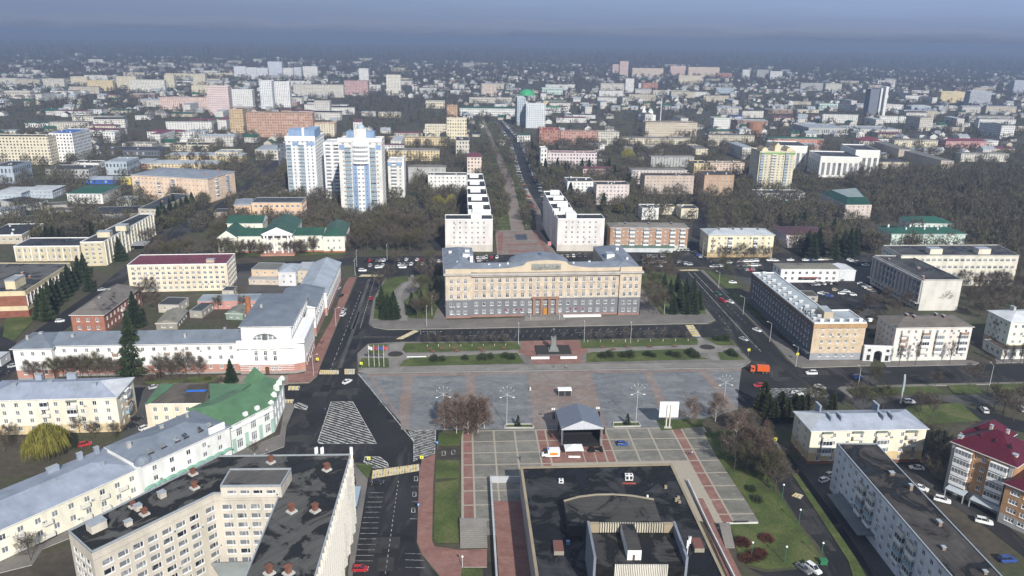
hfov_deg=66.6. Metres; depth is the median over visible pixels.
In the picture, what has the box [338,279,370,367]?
worn asphalt strip
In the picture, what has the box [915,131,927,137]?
house
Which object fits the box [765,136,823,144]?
apartment block
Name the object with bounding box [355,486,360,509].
bus shelter
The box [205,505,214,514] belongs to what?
window
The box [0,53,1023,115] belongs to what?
distant houses
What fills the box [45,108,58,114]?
house
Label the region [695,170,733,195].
apartment block
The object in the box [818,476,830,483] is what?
car
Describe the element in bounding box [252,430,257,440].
window
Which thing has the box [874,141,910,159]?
apartment building
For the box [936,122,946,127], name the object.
house
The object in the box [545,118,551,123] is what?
house
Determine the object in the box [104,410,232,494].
row house
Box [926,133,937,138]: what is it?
house
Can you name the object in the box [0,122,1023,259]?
woods
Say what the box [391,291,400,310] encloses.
spruce tree
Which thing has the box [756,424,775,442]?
bare tree
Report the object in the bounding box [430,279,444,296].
bare tree
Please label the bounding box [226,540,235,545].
window
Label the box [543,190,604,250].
terrace block
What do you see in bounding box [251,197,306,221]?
school
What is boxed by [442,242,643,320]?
government building
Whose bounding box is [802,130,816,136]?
house
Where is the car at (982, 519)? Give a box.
[975,515,993,525]
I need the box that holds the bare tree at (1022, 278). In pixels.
[1016,273,1023,285]
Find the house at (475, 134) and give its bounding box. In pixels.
[472,131,479,136]
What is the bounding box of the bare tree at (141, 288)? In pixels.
[134,281,152,306]
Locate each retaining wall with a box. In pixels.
[490,476,519,575]
[687,479,734,575]
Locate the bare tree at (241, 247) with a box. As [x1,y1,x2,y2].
[235,242,246,256]
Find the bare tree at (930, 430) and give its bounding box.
[921,416,944,451]
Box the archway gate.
[861,345,893,361]
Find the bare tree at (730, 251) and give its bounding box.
[728,246,737,255]
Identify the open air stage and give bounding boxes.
[551,403,604,446]
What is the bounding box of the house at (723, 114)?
[718,112,727,116]
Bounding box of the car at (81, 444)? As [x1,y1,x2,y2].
[78,441,91,447]
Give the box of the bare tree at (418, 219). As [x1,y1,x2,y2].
[413,212,425,223]
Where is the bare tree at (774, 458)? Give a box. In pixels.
[755,448,787,487]
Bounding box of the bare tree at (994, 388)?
[982,382,1010,410]
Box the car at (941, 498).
[933,494,950,504]
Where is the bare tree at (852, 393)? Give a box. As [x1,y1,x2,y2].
[843,380,869,409]
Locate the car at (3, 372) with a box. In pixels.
[0,370,8,374]
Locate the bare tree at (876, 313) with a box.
[866,308,887,329]
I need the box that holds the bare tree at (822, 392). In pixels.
[802,383,829,410]
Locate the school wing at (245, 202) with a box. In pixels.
[233,198,253,214]
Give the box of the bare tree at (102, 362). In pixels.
[94,355,110,377]
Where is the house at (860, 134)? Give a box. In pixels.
[851,130,864,137]
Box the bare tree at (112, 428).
[105,420,120,440]
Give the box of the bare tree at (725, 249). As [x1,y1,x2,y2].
[717,245,729,254]
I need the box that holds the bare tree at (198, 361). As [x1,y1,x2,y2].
[186,355,207,377]
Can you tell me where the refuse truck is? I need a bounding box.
[750,364,769,373]
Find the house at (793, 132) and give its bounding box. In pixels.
[788,130,799,136]
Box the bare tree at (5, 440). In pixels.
[0,429,10,451]
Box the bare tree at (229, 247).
[225,244,239,254]
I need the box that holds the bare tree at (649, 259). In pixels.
[641,255,655,264]
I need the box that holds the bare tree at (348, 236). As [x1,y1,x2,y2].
[346,232,354,247]
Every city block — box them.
[1,129,20,133]
[35,92,54,100]
[55,110,93,115]
[85,128,126,135]
[89,109,106,113]
[93,116,127,127]
[111,108,136,112]
[135,114,153,119]
[138,99,159,106]
[150,130,175,145]
[165,121,213,131]
[171,111,197,116]
[183,102,197,111]
[189,118,216,122]
[199,133,237,145]
[215,109,228,116]
[217,117,229,129]
[233,106,256,110]
[281,108,303,111]
[292,101,299,105]
[293,110,314,114]
[304,104,339,109]
[315,111,341,119]
[331,105,354,114]
[353,119,362,129]
[385,144,404,157]
[391,136,404,143]
[554,116,585,122]
[565,113,594,118]
[581,105,591,113]
[584,143,604,149]
[641,112,652,120]
[673,115,688,120]
[705,129,732,133]
[706,134,754,145]
[715,106,738,114]
[728,142,752,158]
[734,119,767,124]
[739,109,763,117]
[763,109,792,113]
[769,116,793,120]
[802,143,820,150]
[808,115,819,119]
[819,113,857,122]
[864,117,883,125]
[871,131,900,137]
[878,159,907,168]
[900,109,936,118]
[902,111,927,116]
[908,147,940,154]
[943,116,964,126]
[944,126,964,130]
[963,122,974,126]
[974,118,1015,127]
[983,139,998,145]
[994,145,1014,151]
[1009,124,1023,130]
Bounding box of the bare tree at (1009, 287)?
[998,282,1016,306]
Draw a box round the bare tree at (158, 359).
[146,354,169,377]
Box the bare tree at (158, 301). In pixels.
[143,291,164,311]
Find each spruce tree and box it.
[31,292,40,319]
[37,287,57,321]
[44,281,58,309]
[48,278,62,305]
[54,279,68,301]
[59,272,73,296]
[63,264,78,290]
[71,265,80,285]
[73,256,84,281]
[79,253,92,275]
[81,268,96,291]
[112,236,129,260]
[114,311,150,376]
[127,291,147,327]
[154,205,165,228]
[162,205,171,224]
[166,198,174,221]
[173,202,180,218]
[178,197,187,215]
[184,195,192,212]
[189,192,199,209]
[222,359,238,382]
[374,286,385,309]
[378,297,390,320]
[385,293,388,305]
[386,296,396,319]
[390,298,400,318]
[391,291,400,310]
[405,292,416,314]
[416,290,425,308]
[535,168,541,182]
[568,182,573,198]
[598,192,607,208]
[660,274,668,288]
[665,279,675,299]
[667,294,678,313]
[673,272,680,290]
[676,283,684,307]
[679,292,691,313]
[682,277,689,296]
[688,277,698,295]
[689,288,694,304]
[691,295,700,314]
[697,288,705,309]
[798,230,811,255]
[799,210,806,225]
[805,232,820,259]
[816,227,825,254]
[825,233,840,258]
[830,217,836,231]
[839,229,847,251]
[841,228,855,257]
[854,231,861,254]
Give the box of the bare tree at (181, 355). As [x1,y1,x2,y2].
[168,348,196,378]
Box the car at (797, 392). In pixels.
[791,390,803,395]
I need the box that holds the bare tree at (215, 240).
[213,235,224,250]
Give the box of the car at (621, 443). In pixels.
[616,440,628,445]
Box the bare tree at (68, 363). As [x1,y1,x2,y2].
[56,354,81,371]
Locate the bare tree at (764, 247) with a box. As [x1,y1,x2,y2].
[755,245,768,257]
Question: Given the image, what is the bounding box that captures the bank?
[819,188,871,218]
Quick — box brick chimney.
[244,296,250,314]
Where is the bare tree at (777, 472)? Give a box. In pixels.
[763,459,797,489]
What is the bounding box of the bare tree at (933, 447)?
[921,437,948,468]
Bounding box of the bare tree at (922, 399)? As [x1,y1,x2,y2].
[913,388,934,415]
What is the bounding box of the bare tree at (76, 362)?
[64,353,85,377]
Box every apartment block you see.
[0,78,28,83]
[0,134,59,164]
[0,161,32,183]
[0,187,33,199]
[4,90,34,97]
[25,122,49,127]
[29,185,65,197]
[42,78,66,87]
[45,164,101,177]
[49,128,92,161]
[50,121,92,129]
[66,185,120,203]
[70,76,89,84]
[72,115,126,123]
[73,160,105,167]
[85,176,122,183]
[86,80,115,90]
[88,124,120,127]
[96,146,169,155]
[103,130,119,142]
[105,157,139,174]
[116,76,137,88]
[120,176,131,184]
[122,142,157,145]
[129,79,166,91]
[139,158,157,168]
[147,129,187,138]
[147,160,222,168]
[159,96,207,109]
[164,75,176,87]
[165,73,204,78]
[166,152,246,161]
[170,142,214,150]
[180,138,198,141]
[185,129,208,137]
[191,85,208,94]
[193,75,206,84]
[206,85,232,114]
[208,72,232,77]
[215,149,242,154]
[229,107,246,132]
[231,89,255,105]
[234,66,246,76]
[246,67,257,79]
[246,111,314,136]
[255,145,277,159]
[257,68,268,79]
[259,80,275,108]
[268,61,283,78]
[274,81,292,106]
[277,141,286,163]
[283,68,293,79]
[293,84,344,97]
[294,67,302,78]
[303,66,318,79]
[314,100,331,110]
[314,122,336,136]
[344,80,368,94]
[359,68,369,83]
[362,111,375,115]
[378,111,401,117]
[386,75,401,95]
[388,136,446,144]
[388,148,439,160]
[395,132,422,136]
[408,164,445,182]
[425,100,444,107]
[425,124,446,136]
[428,172,466,190]
[447,104,457,116]
[447,117,466,141]
[456,136,468,155]
[459,106,514,115]
[463,63,473,67]
[466,152,481,172]
[469,97,511,102]
[481,84,496,96]
[515,96,525,125]
[516,134,530,141]
[525,103,545,127]
[537,127,559,144]
[539,146,546,164]
[541,87,562,94]
[542,99,565,104]
[546,106,560,112]
[547,151,596,168]
[560,130,596,144]
[564,176,592,193]
[582,166,611,175]
[593,181,629,204]
[597,131,618,145]
[600,83,623,89]
[612,64,618,72]
[618,61,628,76]
[619,136,696,143]
[624,78,633,92]
[628,168,687,183]
[631,68,663,77]
[638,203,658,219]
[640,172,693,193]
[641,82,657,89]
[642,121,697,136]
[644,145,662,153]
[649,155,693,166]
[652,90,685,94]
[657,203,675,213]
[669,66,685,74]
[676,204,698,218]
[678,75,701,83]
[686,144,707,154]
[687,67,719,76]
[688,160,708,172]
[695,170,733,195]
[707,160,744,173]
[709,116,730,128]
[714,87,733,92]
[715,73,731,77]
[726,115,743,119]
[736,127,750,133]
[741,70,749,78]
[752,189,804,200]
[755,70,768,78]
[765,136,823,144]
[768,71,782,79]
[791,123,848,134]
[795,109,818,112]
[798,83,822,90]
[814,103,837,109]
[823,83,841,90]
[843,126,901,132]
[853,137,880,143]
[875,116,905,122]
[889,138,938,146]
[892,104,903,108]
[905,115,932,130]
[906,105,930,109]
[934,105,957,110]
[937,91,964,102]
[939,138,987,147]
[954,152,1008,161]
[963,90,991,106]
[964,115,1013,121]
[978,122,1014,138]
[1008,80,1023,93]
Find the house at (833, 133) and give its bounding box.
[829,131,839,135]
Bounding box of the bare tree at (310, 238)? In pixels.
[306,236,317,252]
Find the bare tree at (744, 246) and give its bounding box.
[737,242,750,259]
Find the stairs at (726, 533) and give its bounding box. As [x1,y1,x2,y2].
[719,523,734,547]
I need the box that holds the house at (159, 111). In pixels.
[154,109,165,114]
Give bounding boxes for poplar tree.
[897,345,904,365]
[915,341,921,364]
[948,165,953,175]
[948,340,955,363]
[954,194,960,212]
[966,202,973,213]
[966,285,974,308]
[970,276,977,301]
[977,270,986,287]
[980,281,986,299]
[989,163,995,175]
[1000,344,1009,364]
[1010,345,1016,364]
[1016,267,1022,283]
[1019,237,1023,253]
[1019,343,1023,363]
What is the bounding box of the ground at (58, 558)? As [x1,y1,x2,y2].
[0,36,1023,575]
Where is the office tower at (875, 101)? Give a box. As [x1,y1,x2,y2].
[863,80,888,115]
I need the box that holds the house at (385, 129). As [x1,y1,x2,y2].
[380,127,391,132]
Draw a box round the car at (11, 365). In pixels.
[7,363,15,367]
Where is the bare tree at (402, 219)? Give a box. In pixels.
[393,217,407,226]
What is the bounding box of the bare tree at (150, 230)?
[146,226,158,242]
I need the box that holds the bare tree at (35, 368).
[32,361,47,378]
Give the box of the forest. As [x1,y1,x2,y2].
[0,37,1023,68]
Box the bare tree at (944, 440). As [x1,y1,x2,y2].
[928,430,954,448]
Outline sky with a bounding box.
[0,0,1023,52]
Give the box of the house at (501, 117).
[498,114,505,119]
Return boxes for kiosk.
[557,387,571,395]
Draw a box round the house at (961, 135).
[953,133,969,137]
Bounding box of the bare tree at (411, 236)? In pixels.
[403,230,417,245]
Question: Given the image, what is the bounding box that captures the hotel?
[68,447,356,575]
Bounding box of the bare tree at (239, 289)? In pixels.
[233,285,247,293]
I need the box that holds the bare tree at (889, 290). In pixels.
[882,284,897,303]
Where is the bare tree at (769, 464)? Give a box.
[756,449,784,485]
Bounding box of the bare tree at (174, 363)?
[166,357,186,378]
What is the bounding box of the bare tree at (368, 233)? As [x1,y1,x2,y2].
[361,230,375,249]
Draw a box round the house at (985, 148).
[976,145,995,151]
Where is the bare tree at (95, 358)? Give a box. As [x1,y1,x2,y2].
[79,349,103,377]
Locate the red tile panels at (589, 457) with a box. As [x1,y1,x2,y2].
[463,429,731,528]
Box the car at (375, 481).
[369,478,383,484]
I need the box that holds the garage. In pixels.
[800,290,817,301]
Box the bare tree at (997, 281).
[989,277,1006,297]
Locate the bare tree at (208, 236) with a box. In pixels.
[202,229,219,247]
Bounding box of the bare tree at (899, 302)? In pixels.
[888,297,903,312]
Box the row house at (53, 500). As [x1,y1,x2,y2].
[0,445,138,560]
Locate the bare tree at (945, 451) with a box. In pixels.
[934,441,950,479]
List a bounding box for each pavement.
[0,270,1023,575]
[220,375,287,384]
[288,277,486,575]
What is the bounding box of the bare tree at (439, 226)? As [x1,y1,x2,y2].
[434,223,444,239]
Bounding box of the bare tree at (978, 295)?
[972,286,987,307]
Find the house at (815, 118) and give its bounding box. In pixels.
[813,116,819,120]
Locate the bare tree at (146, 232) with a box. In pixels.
[137,229,153,240]
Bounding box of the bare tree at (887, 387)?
[875,380,900,408]
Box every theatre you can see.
[217,213,349,255]
[520,463,724,575]
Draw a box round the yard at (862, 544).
[120,194,1023,575]
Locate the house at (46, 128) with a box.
[43,125,56,131]
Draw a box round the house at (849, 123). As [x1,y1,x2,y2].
[844,120,856,125]
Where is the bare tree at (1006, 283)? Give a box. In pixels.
[999,276,1015,293]
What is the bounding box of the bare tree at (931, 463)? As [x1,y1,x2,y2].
[920,452,946,482]
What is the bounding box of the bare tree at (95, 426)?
[82,419,99,437]
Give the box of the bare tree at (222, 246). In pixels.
[214,238,229,252]
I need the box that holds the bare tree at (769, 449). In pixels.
[756,445,774,474]
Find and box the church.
[638,102,655,120]
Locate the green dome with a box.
[519,89,534,95]
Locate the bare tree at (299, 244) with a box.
[289,240,305,254]
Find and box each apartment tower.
[284,126,325,196]
[323,139,340,197]
[337,124,386,214]
[388,155,405,196]
[748,141,795,189]
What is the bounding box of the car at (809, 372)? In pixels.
[805,370,817,374]
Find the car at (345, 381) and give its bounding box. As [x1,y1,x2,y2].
[342,379,351,384]
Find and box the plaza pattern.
[498,231,549,253]
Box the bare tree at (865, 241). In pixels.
[862,238,872,251]
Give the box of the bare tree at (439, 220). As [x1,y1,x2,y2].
[431,217,443,225]
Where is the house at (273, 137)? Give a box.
[269,134,277,140]
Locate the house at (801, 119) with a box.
[795,116,807,122]
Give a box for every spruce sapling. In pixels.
[514,415,521,426]
[623,413,630,425]
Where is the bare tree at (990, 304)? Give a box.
[976,298,1000,320]
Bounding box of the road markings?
[294,272,827,573]
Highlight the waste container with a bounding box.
[819,558,828,564]
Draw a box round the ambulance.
[541,447,559,457]
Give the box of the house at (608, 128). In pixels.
[604,126,613,130]
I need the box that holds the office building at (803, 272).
[772,263,840,281]
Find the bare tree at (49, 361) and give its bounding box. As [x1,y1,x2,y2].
[42,356,64,378]
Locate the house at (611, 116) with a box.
[605,114,613,118]
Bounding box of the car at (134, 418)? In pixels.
[130,415,142,421]
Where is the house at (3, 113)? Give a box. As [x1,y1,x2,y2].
[0,111,7,115]
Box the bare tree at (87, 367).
[71,358,97,377]
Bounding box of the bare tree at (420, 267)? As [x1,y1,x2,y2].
[414,260,427,271]
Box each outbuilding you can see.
[0,196,47,210]
[0,206,26,216]
[0,351,10,365]
[40,202,71,210]
[50,207,83,214]
[92,206,141,222]
[117,196,138,205]
[155,307,187,329]
[158,297,188,312]
[189,302,213,317]
[197,293,270,308]
[213,208,231,217]
[222,286,237,293]
[225,304,245,319]
[248,276,278,284]
[251,262,284,276]
[277,263,301,285]
[298,262,312,282]
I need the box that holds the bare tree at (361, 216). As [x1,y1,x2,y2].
[355,212,366,223]
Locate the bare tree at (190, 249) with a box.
[181,245,197,253]
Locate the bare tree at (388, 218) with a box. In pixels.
[383,214,395,221]
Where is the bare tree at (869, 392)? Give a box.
[854,381,880,409]
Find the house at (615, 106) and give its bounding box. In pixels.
[611,105,620,110]
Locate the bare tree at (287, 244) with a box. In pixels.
[281,240,294,248]
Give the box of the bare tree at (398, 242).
[391,231,404,251]
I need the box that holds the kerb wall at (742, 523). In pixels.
[717,522,757,528]
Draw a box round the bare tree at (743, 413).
[732,407,752,426]
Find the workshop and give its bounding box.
[0,223,43,243]
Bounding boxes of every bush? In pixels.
[144,372,155,381]
[155,370,164,377]
[203,375,212,379]
[214,375,224,382]
[428,353,438,361]
[437,355,445,360]
[461,354,469,360]
[477,352,488,360]
[487,352,494,359]
[500,352,508,358]
[506,353,515,359]
[598,351,607,358]
[605,349,614,356]
[618,351,626,357]
[623,349,635,358]
[643,350,651,355]
[671,351,681,357]
[685,347,695,354]
[689,351,700,358]
[712,334,721,340]
[720,334,730,341]
[725,348,735,354]
[729,351,738,357]
[734,535,751,547]
[738,552,754,563]
[746,484,756,492]
[746,549,763,562]
[751,494,764,503]
[753,547,767,557]
[758,531,775,543]
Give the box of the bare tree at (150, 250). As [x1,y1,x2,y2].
[146,246,161,253]
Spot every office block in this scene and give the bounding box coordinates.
[127,253,237,291]
[746,272,872,359]
[867,255,962,310]
[881,244,1018,285]
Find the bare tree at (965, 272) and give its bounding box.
[958,267,974,287]
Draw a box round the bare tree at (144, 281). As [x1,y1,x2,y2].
[142,276,155,292]
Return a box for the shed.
[833,263,855,280]
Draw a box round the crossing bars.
[285,269,803,498]
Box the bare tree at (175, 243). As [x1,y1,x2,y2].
[166,239,180,250]
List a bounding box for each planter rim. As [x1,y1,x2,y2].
[504,423,533,428]
[613,421,640,426]
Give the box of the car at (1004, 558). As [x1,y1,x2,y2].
[997,554,1017,563]
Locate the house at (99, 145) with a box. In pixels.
[92,142,102,148]
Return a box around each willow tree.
[19,422,71,462]
[431,195,445,209]
[445,194,456,204]
[613,202,623,211]
[620,148,634,156]
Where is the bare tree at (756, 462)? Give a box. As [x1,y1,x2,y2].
[748,448,780,479]
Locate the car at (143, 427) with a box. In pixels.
[138,424,147,430]
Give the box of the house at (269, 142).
[264,139,275,144]
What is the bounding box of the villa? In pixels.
[772,226,827,247]
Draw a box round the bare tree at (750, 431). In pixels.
[744,425,763,440]
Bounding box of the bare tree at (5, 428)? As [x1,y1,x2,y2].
[0,421,16,442]
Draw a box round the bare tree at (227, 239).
[221,236,236,251]
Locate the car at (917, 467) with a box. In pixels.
[908,464,924,470]
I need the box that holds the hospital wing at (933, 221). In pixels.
[898,216,953,226]
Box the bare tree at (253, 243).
[246,240,256,254]
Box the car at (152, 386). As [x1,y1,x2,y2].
[148,384,158,389]
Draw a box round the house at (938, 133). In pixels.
[934,131,944,135]
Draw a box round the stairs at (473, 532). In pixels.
[460,518,486,547]
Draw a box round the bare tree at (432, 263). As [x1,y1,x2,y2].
[426,256,440,266]
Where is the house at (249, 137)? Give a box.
[244,133,259,142]
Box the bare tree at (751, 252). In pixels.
[747,246,756,254]
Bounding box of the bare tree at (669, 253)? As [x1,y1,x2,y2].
[658,250,671,262]
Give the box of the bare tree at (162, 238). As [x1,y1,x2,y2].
[152,234,167,251]
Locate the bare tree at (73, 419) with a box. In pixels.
[68,417,87,431]
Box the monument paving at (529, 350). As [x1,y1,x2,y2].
[518,340,588,363]
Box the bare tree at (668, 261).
[662,256,674,267]
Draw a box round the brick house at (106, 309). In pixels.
[68,284,141,330]
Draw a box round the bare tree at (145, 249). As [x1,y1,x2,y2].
[142,241,156,254]
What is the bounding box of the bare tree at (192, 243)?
[177,236,196,251]
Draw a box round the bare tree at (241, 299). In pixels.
[237,294,245,303]
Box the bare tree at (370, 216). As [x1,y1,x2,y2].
[362,212,377,219]
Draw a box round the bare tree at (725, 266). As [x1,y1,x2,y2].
[722,262,732,276]
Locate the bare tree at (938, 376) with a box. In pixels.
[927,370,946,388]
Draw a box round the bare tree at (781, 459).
[764,450,788,478]
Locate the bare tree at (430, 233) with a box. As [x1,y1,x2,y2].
[422,228,438,238]
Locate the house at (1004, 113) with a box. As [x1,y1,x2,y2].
[999,111,1009,114]
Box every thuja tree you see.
[42,226,49,236]
[49,225,55,236]
[55,228,62,236]
[82,224,89,236]
[87,221,95,234]
[752,391,767,416]
[753,381,770,408]
[758,392,774,420]
[766,400,781,423]
[776,391,787,414]
[779,399,793,423]
[788,393,798,413]
[792,395,807,419]
[805,394,812,410]
[827,392,837,409]
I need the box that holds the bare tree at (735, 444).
[721,434,759,468]
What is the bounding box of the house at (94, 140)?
[91,137,100,142]
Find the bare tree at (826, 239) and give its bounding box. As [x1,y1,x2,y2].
[823,235,831,246]
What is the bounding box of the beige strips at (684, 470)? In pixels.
[461,427,753,524]
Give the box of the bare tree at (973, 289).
[963,285,977,303]
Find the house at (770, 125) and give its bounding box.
[768,124,776,128]
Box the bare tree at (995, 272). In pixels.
[988,270,1001,279]
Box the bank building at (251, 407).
[145,367,284,453]
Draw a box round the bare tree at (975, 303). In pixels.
[972,298,986,315]
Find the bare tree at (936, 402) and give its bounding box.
[924,393,946,417]
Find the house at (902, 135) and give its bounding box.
[894,134,908,138]
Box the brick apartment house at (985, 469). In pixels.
[943,419,1023,532]
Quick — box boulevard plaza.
[495,230,556,254]
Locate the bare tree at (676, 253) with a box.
[672,251,682,264]
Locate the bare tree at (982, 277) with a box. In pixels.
[971,273,988,287]
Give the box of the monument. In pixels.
[531,327,576,358]
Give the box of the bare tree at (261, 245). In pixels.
[254,240,267,256]
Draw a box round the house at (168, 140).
[161,138,178,146]
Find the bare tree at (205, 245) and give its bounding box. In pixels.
[197,240,211,253]
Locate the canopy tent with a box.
[563,444,583,454]
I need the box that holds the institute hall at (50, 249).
[13,237,88,261]
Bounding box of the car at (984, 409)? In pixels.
[980,407,988,413]
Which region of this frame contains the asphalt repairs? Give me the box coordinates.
[298,269,981,575]
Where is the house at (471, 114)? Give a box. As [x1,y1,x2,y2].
[463,113,472,118]
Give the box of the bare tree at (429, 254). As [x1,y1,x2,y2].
[423,250,436,260]
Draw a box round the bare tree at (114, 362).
[101,358,122,376]
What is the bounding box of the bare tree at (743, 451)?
[733,438,757,473]
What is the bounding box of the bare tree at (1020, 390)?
[1010,381,1023,410]
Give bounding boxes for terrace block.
[445,173,492,251]
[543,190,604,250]
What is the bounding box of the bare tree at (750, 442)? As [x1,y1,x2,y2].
[737,431,769,463]
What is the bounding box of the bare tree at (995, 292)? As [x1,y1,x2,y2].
[986,286,1006,301]
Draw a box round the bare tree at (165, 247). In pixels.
[158,243,176,253]
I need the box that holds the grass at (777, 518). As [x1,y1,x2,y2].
[3,120,1022,575]
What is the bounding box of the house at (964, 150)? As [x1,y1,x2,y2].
[958,148,969,151]
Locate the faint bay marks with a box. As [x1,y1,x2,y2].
[457,327,665,338]
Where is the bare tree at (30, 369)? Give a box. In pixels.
[20,358,39,378]
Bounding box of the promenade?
[359,275,745,371]
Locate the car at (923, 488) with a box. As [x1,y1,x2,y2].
[916,483,928,491]
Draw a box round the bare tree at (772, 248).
[767,246,776,256]
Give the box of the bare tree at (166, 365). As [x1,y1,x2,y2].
[157,356,175,378]
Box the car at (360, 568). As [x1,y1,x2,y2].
[352,564,368,572]
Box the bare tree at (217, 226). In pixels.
[211,223,226,234]
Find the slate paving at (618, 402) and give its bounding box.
[358,368,740,429]
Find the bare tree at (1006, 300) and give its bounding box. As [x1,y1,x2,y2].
[993,291,1010,308]
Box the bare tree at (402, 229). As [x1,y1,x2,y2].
[399,226,410,244]
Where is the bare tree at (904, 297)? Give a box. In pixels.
[899,292,916,309]
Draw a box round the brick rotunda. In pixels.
[747,121,762,135]
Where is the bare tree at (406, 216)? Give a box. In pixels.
[400,213,411,226]
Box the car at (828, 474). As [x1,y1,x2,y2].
[824,471,831,477]
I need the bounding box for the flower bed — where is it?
[388,344,714,356]
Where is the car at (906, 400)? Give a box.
[902,398,915,403]
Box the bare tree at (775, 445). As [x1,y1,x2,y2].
[757,437,785,453]
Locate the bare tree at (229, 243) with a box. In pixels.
[223,241,238,252]
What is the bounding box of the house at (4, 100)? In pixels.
[0,98,8,102]
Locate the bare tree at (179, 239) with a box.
[171,236,184,253]
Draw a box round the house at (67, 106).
[63,104,76,109]
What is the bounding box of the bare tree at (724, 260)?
[719,255,730,270]
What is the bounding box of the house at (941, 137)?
[936,136,947,139]
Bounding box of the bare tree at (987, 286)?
[980,282,996,297]
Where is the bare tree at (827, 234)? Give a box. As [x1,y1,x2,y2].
[822,229,834,246]
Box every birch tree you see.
[431,401,452,429]
[438,391,464,423]
[447,398,466,432]
[452,400,478,434]
[453,392,471,420]
[467,393,482,416]
[469,394,493,436]
[475,392,492,427]
[681,395,702,423]
[704,391,728,421]
[718,406,754,456]
[744,418,776,468]
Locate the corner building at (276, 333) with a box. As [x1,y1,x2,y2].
[9,257,341,379]
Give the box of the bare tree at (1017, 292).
[1011,285,1023,303]
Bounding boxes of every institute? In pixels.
[0,263,71,317]
[80,214,155,265]
[138,193,189,214]
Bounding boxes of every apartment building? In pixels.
[0,372,136,434]
[131,167,235,202]
[606,222,689,251]
[699,228,774,256]
[790,400,929,463]
[827,443,1001,575]
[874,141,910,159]
[874,312,973,360]
[877,224,965,244]
[903,150,953,170]
[982,305,1023,345]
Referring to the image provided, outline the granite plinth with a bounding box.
[515,234,526,239]
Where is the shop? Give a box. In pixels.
[982,339,1023,358]
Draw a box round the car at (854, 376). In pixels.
[852,374,862,378]
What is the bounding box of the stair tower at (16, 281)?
[4,274,25,288]
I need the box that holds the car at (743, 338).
[739,336,748,340]
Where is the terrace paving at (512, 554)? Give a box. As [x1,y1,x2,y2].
[494,498,740,575]
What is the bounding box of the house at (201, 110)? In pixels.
[195,108,204,112]
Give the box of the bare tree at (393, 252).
[388,250,402,266]
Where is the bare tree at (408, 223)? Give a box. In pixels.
[405,216,414,229]
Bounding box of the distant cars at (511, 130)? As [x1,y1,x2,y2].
[495,121,536,174]
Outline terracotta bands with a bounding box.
[367,368,740,429]
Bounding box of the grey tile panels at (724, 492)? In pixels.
[473,428,758,534]
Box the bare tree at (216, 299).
[211,294,221,310]
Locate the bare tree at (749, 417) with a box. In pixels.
[742,409,763,425]
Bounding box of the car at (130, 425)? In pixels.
[124,422,138,428]
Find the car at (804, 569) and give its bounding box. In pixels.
[795,562,811,574]
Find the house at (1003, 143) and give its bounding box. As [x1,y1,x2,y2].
[1001,141,1012,146]
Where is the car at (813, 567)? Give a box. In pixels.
[804,560,821,574]
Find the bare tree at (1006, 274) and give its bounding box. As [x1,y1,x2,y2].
[994,269,1010,278]
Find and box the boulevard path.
[482,120,543,230]
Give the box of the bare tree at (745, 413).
[735,406,758,422]
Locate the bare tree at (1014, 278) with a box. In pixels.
[1007,273,1021,285]
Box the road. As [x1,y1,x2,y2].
[0,120,1023,575]
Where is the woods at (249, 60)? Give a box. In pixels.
[0,49,1023,149]
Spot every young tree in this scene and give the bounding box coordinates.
[247,439,259,454]
[433,332,444,345]
[489,333,498,345]
[500,334,510,345]
[623,327,630,341]
[645,328,654,340]
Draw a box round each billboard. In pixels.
[659,401,678,427]
[899,374,905,402]
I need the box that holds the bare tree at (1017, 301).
[1010,297,1023,309]
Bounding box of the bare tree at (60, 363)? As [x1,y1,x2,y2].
[47,356,69,378]
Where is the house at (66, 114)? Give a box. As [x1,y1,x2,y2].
[61,111,70,116]
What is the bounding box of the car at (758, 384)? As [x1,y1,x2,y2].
[753,382,762,386]
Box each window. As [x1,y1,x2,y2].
[0,533,5,541]
[2,546,8,553]
[17,525,24,532]
[35,517,41,525]
[37,529,43,537]
[52,510,58,517]
[54,522,60,529]
[68,502,74,510]
[70,514,76,521]
[84,495,90,502]
[86,507,92,514]
[100,488,105,495]
[101,500,107,507]
[102,556,113,566]
[104,565,115,575]
[115,482,119,489]
[116,493,122,500]
[118,548,129,558]
[119,558,130,568]
[121,567,132,575]
[129,475,134,482]
[131,487,136,493]
[133,541,143,551]
[134,550,145,560]
[136,560,146,570]
[137,569,148,575]
[147,533,157,543]
[149,543,159,553]
[150,552,161,562]
[152,561,162,571]
[153,571,163,575]
[162,526,171,536]
[163,536,173,545]
[165,545,174,555]
[166,554,176,564]
[167,563,177,573]
[176,520,185,529]
[177,529,186,538]
[178,538,188,547]
[180,547,189,557]
[181,556,190,565]
[182,565,191,574]
[189,513,199,522]
[191,522,200,531]
[192,531,201,540]
[193,540,202,550]
[194,549,203,558]
[195,558,204,567]
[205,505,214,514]
[206,514,215,523]
[208,523,216,532]
[209,532,217,541]
[210,541,219,550]
[222,504,231,509]
[223,513,232,518]
[224,522,234,527]
[225,531,235,536]
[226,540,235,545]
[227,490,236,494]
[236,427,242,436]
[236,504,246,509]
[237,438,243,448]
[237,513,247,518]
[238,522,247,527]
[239,531,248,536]
[240,490,249,494]
[240,540,249,544]
[241,548,250,553]
[250,504,260,509]
[251,420,256,429]
[251,513,260,518]
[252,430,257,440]
[252,522,261,527]
[253,334,276,339]
[253,490,262,493]
[253,531,262,535]
[264,412,270,421]
[264,504,273,509]
[265,423,270,433]
[266,490,275,493]
[795,153,799,166]
[800,153,804,166]
[820,162,824,174]
[826,163,830,174]
[831,163,835,174]
[837,163,840,175]
[842,163,846,175]
[866,158,870,171]
[872,158,876,172]
[1004,515,1013,523]
[1005,507,1015,514]
[1007,498,1017,506]
[1010,489,1019,497]
[1016,521,1023,528]

